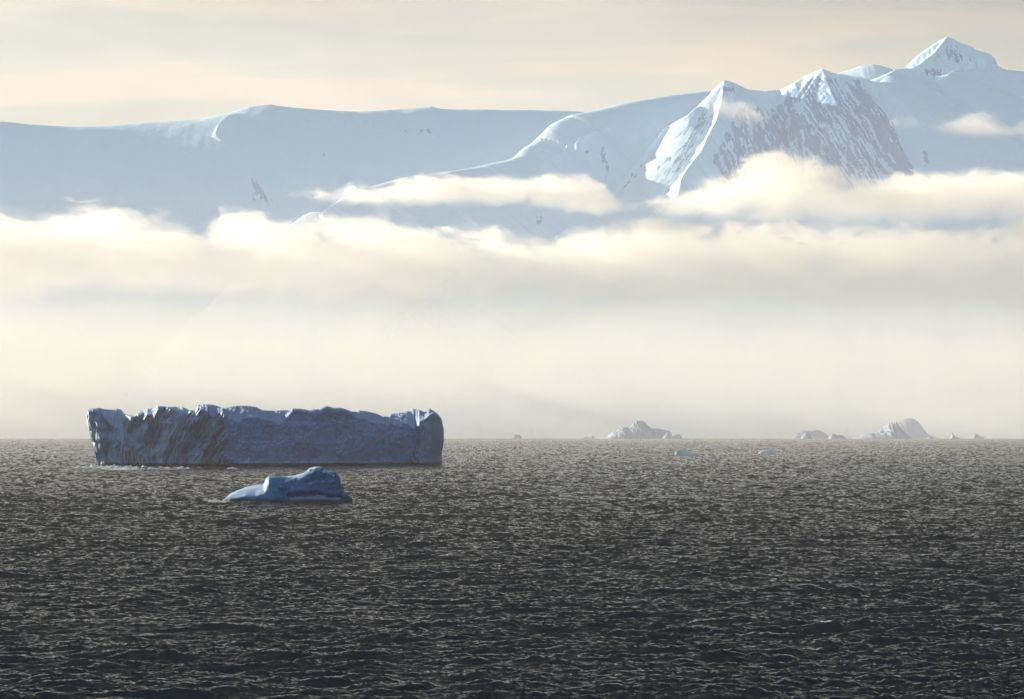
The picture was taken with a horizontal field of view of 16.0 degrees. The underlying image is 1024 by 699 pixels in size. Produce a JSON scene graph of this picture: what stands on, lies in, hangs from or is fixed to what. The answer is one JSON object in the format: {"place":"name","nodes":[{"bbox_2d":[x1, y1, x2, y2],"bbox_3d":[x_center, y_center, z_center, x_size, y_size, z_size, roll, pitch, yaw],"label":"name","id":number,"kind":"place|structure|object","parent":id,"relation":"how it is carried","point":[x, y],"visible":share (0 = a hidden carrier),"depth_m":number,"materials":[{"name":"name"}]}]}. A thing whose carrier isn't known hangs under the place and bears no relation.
{"place":"outdoors","nodes":[
{"label":"outdoors","id":0,"kind":"place"},
{"bbox_2d":[0,37,1023,438],"bbox_3d":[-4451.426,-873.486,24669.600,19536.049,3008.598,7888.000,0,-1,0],"label":"mountains","id":1,"kind":"structure","parent":0,"point":[828,253],"depth_m":22614.26,"materials":[{"name":"white snow"}]},
{"bbox_2d":[0,438,1023,698],"bbox_3d":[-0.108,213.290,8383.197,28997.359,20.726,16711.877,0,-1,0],"label":"sea","id":2,"kind":"structure","parent":0,"point":[580,568],"depth_m":424.31,"materials":[{"name":"liquid"}]},
{"bbox_2d":[67,464,237,500],"bbox_3d":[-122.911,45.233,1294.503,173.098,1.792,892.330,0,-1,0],"label":"sea foam","id":3,"kind":"object","parent":2,"relation":"on","point":[113,466],"visible":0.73,"depth_m":1659.32,"materials":[{"name":"grey liquid"}]},
{"bbox_2d":[87,404,443,466],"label":"tabular iceberg","id":4,"kind":"object","parent":2,"relation":"on","point":[201,435],"visible":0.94,"depth_m":1768.44,"materials":[{"name":"ice"}]},
{"bbox_2d":[221,467,351,502],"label":"drifting iceberg","id":5,"kind":"object","parent":2,"relation":"on","point":[316,484],"visible":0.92,"depth_m":859.68,"materials":[{"name":"white ice"}]},
{"bbox_2d":[510,434,521,438],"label":"iceberg","id":6,"kind":"object","parent":2,"relation":"on","point":[516,436],"visible":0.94,"depth_m":12772.53,"materials":[{"name":"white ice"}]},
{"bbox_2d":[600,420,671,438],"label":"iceberg","id":7,"kind":"object","parent":2,"relation":"on","point":[641,429],"visible":0.88,"depth_m":12311.99,"materials":[{"name":"white ice"}]},
{"bbox_2d":[662,433,681,438],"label":"iceberg","id":8,"kind":"object","parent":2,"relation":"on","point":[675,436],"visible":0.97,"depth_m":12019.32,"materials":[{"name":"white ice"}]},
{"bbox_2d":[675,450,694,455],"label":"growler","id":9,"kind":"object","parent":2,"relation":"on","point":[677,452],"visible":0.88,"depth_m":2566.11,"materials":[{"name":"white ice"}]},
{"bbox_2d":[759,450,775,452],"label":"growler","id":10,"kind":"object","parent":2,"relation":"on","point":[767,451],"visible":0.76,"depth_m":2839.06,"materials":[{"name":"white ice"}]},
{"bbox_2d":[801,433,811,438],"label":"iceberg","id":11,"kind":"object","parent":2,"relation":"on","point":[806,436],"visible":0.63,"depth_m":11577.81,"materials":[{"name":"white ice"}]},
{"bbox_2d":[791,430,828,438],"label":"iceberg","id":12,"kind":"object","parent":2,"relation":"on","point":[816,434],"visible":0.8,"depth_m":15750.87,"materials":[{"name":"white ice"}]},
{"bbox_2d":[827,434,845,438],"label":"iceberg","id":13,"kind":"object","parent":2,"relation":"on","point":[833,436],"visible":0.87,"depth_m":11673.20,"materials":[{"name":"white ice"}]},
{"bbox_2d":[852,421,911,438],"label":"iceberg","id":14,"kind":"object","parent":2,"relation":"on","point":[890,430],"visible":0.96,"depth_m":11829.08,"materials":[{"name":"white ice"}]},
{"bbox_2d":[898,418,938,438],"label":"iceberg","id":15,"kind":"object","parent":2,"relation":"on","point":[912,428],"visible":0.62,"depth_m":16541.85,"materials":[{"name":"white ice"}]},
{"bbox_2d":[950,433,960,438],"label":"iceberg","id":16,"kind":"object","parent":2,"relation":"on","point":[953,436],"visible":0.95,"depth_m":12979.04,"materials":[{"name":"white ice"}]},
{"bbox_2d":[971,434,984,438],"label":"iceberg","id":17,"kind":"object","parent":2,"relation":"on","point":[976,436],"visible":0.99,"depth_m":15571.27,"materials":[{"name":"white ice"}]},
{"bbox_2d":[0,0,1023,126],"label":"sky","id":18,"kind":"structure","parent":0,"point":[72,63],"materials":[{"name":"beige"}]}
]}

